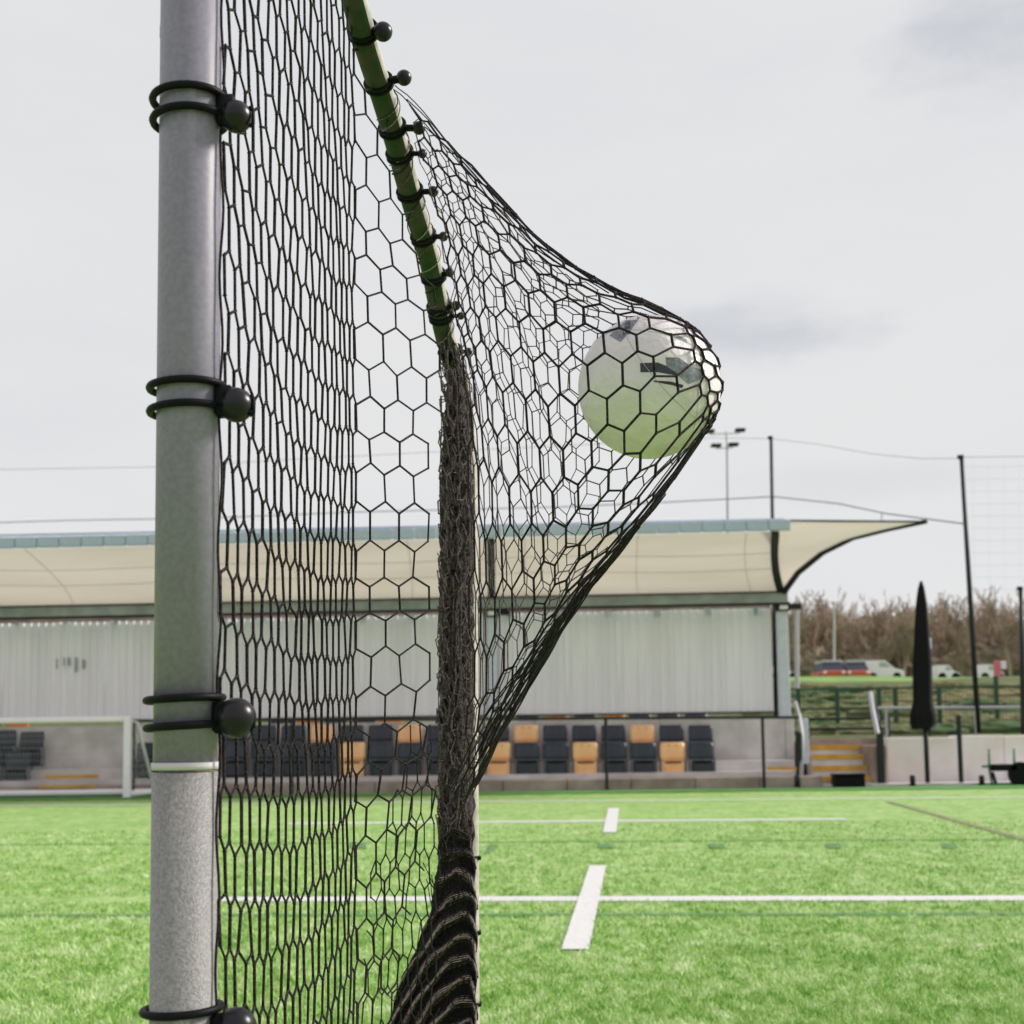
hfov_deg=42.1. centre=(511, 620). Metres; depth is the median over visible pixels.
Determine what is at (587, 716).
stadium seat
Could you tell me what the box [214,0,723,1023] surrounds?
goal net
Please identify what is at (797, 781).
bollard
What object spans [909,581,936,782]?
closed parasol
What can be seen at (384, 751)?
stadium seat
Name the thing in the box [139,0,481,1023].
football goal
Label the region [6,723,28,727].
stadium seat
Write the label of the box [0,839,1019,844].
turf seam
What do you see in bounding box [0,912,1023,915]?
turf seam
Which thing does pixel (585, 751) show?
stadium seat
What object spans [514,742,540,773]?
stadium seat
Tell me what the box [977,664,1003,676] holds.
parked car
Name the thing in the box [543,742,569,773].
stadium seat
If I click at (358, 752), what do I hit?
stadium seat
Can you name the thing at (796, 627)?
lamp post
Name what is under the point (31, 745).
stadium seat
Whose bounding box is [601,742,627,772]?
stadium seat
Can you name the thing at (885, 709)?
spectator rail
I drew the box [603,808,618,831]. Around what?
field marking
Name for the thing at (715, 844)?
turf mark
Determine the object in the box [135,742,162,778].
stadium seat
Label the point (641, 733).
stadium seat
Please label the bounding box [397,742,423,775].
stadium seat
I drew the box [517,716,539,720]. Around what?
stadium seat
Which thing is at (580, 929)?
field marking
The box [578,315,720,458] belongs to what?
football
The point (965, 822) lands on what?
turf seam
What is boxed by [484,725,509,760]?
stadium seat
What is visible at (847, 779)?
storage box
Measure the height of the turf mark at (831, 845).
0.001 m
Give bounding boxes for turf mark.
[350,843,365,847]
[484,845,497,853]
[598,843,613,847]
[708,843,724,847]
[825,843,841,847]
[941,843,957,847]
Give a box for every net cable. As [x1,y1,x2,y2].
[0,443,603,469]
[0,506,562,522]
[563,496,962,523]
[740,438,956,458]
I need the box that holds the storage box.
[830,773,865,786]
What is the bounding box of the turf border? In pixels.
[0,785,1023,800]
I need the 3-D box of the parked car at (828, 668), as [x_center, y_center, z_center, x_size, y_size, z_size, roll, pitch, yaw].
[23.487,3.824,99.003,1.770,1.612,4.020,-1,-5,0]
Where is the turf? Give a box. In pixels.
[0,788,1023,1023]
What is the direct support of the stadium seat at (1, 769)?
on the grandstand
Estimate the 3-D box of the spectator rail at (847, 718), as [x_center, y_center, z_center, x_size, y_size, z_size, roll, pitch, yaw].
[7.020,2.266,27.901,1.808,0.517,0.056,-1,-5,0]
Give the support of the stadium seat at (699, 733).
on the grandstand
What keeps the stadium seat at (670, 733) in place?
on the grandstand
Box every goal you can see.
[0,716,151,797]
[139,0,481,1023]
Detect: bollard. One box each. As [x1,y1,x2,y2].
[794,775,799,787]
[910,775,915,785]
[979,775,984,784]
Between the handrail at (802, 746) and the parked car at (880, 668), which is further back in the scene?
the parked car at (880, 668)
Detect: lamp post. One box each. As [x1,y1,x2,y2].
[794,609,798,691]
[830,602,835,659]
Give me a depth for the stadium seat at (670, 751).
24.41 m
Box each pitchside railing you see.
[132,716,798,792]
[946,715,963,782]
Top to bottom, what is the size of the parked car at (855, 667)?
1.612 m
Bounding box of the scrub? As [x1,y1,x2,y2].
[669,615,1019,678]
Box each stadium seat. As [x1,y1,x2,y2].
[0,730,17,766]
[0,751,2,780]
[2,751,30,780]
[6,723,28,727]
[17,732,44,769]
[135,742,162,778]
[205,745,218,770]
[221,735,246,760]
[225,742,249,777]
[251,725,276,760]
[251,742,278,777]
[271,721,289,723]
[280,725,306,760]
[280,742,307,776]
[297,721,319,723]
[309,725,335,760]
[310,742,336,776]
[338,725,364,760]
[339,742,365,775]
[352,721,374,722]
[367,725,393,760]
[368,742,394,775]
[397,725,422,760]
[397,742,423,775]
[426,725,438,760]
[426,743,439,774]
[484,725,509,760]
[485,742,511,774]
[513,725,538,760]
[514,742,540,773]
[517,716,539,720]
[542,725,567,760]
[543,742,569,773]
[571,725,597,760]
[572,742,598,772]
[574,715,596,716]
[600,725,626,760]
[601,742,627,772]
[602,715,624,716]
[628,715,650,716]
[629,725,655,760]
[630,742,657,772]
[657,714,678,716]
[659,725,684,760]
[659,742,686,771]
[685,714,706,715]
[688,725,714,760]
[688,742,715,771]
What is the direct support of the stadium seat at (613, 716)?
on the grandstand
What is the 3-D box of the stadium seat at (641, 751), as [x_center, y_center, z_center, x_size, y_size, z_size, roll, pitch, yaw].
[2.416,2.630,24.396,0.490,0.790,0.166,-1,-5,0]
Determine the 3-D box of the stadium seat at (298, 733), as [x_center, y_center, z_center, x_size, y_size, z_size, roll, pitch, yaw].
[-4.124,2.364,25.079,0.490,0.790,0.166,-1,-5,0]
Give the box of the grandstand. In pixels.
[0,518,927,797]
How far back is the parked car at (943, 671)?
99.01 m
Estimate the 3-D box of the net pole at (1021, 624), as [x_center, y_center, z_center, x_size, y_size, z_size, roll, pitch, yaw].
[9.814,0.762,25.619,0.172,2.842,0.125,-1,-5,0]
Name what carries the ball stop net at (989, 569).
hanging from the net pole at (970, 610)
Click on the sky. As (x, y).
(830, 193)
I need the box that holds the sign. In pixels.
[993,661,1006,684]
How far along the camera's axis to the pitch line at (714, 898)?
8.07 m
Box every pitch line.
[0,797,997,805]
[221,895,1023,900]
[287,818,847,823]
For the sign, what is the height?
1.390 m
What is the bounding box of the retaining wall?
[884,735,1023,781]
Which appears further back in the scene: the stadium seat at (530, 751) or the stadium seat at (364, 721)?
the stadium seat at (364, 721)
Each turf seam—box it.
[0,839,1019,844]
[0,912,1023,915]
[886,801,1023,839]
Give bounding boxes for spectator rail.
[805,717,889,738]
[878,706,1019,737]
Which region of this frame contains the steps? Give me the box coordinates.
[806,738,887,783]
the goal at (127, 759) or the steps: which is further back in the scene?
the steps
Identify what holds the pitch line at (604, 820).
on the turf
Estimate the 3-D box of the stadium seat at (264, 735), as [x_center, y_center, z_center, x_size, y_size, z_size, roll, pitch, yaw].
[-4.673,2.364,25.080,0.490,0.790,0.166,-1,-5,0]
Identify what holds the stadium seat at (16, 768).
on the grandstand
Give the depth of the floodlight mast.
70.80 m
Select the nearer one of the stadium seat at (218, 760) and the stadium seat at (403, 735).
the stadium seat at (218, 760)
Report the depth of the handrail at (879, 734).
24.10 m
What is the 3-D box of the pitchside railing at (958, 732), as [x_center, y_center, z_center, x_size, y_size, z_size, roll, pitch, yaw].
[8.005,2.349,24.078,0.284,1.266,0.090,-1,-5,0]
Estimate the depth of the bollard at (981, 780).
23.84 m
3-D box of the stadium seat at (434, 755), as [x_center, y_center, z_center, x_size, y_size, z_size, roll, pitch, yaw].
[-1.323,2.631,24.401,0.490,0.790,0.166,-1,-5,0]
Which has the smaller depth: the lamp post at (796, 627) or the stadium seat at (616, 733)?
the stadium seat at (616, 733)
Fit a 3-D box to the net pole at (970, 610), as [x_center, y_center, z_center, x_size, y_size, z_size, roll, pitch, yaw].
[9.317,-0.561,27.139,0.247,5.698,0.138,-1,-5,0]
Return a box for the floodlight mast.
[708,428,745,532]
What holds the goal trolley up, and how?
on the turf border
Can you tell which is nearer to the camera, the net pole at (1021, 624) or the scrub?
the net pole at (1021, 624)
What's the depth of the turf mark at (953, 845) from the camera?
11.49 m
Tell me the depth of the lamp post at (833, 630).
98.20 m
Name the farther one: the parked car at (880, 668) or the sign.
the parked car at (880, 668)
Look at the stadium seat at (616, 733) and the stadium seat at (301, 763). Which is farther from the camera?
the stadium seat at (616, 733)
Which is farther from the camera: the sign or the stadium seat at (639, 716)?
the sign
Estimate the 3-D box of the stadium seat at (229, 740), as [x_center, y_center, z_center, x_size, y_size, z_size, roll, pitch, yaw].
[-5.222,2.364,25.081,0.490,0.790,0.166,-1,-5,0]
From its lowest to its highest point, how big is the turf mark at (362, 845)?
0.001 m
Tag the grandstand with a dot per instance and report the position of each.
(664, 608)
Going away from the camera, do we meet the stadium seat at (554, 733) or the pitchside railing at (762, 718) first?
the pitchside railing at (762, 718)
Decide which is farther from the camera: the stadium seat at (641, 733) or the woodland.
the woodland
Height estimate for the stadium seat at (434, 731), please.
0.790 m
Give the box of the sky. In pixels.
[0,0,1023,684]
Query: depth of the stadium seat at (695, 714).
26.56 m
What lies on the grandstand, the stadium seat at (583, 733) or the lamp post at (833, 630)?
the stadium seat at (583, 733)
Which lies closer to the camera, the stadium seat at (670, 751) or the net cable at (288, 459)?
the stadium seat at (670, 751)
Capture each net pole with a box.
[768,436,777,715]
[957,455,980,732]
[1017,586,1023,733]
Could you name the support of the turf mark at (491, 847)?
on the turf
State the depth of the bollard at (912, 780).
23.84 m
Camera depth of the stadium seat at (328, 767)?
24.36 m
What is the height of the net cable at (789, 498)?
2.054 m
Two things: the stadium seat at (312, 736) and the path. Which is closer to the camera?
the path
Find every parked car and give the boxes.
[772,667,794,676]
[810,660,845,676]
[841,660,870,675]
[866,660,904,676]
[932,665,959,676]
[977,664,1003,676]
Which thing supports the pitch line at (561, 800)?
on the turf
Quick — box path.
[823,780,1010,786]
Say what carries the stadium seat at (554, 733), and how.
on the grandstand
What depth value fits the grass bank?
70.48 m
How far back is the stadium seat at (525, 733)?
25.11 m
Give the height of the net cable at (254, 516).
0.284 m
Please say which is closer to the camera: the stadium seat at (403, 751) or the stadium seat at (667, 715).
the stadium seat at (403, 751)
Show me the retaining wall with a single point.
(905, 758)
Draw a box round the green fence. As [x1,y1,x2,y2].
[790,676,1019,727]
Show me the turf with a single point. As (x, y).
(544, 1010)
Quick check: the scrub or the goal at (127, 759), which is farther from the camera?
the scrub
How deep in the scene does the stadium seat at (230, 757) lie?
24.39 m
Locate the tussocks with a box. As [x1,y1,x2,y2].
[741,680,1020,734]
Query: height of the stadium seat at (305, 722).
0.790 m
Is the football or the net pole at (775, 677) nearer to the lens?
the football
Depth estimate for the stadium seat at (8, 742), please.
25.10 m
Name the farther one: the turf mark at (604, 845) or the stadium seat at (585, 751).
the stadium seat at (585, 751)
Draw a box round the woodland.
[720,584,1023,676]
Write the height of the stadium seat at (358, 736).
0.790 m
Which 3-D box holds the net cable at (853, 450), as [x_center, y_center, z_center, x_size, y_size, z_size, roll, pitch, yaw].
[7.482,-4.175,32.050,0.498,2.530,9.803,1,-5,-23]
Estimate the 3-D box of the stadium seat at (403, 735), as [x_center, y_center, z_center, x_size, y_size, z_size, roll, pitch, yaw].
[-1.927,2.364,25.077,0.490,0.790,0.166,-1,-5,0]
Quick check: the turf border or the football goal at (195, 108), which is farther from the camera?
the turf border
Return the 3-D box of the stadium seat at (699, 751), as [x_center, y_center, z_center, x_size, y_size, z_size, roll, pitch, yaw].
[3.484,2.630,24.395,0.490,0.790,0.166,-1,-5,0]
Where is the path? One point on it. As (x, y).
(940, 783)
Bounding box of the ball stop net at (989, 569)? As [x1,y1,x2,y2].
[966,458,1023,663]
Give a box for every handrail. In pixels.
[793,701,809,775]
[868,691,884,783]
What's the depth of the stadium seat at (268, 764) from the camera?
24.37 m
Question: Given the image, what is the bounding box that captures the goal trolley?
[982,749,1023,784]
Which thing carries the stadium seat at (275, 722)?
on the grandstand
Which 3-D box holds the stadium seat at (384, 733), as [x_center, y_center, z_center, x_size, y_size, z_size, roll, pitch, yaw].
[-2.477,2.364,25.078,0.490,0.790,0.166,-1,-5,0]
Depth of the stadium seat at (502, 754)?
24.35 m

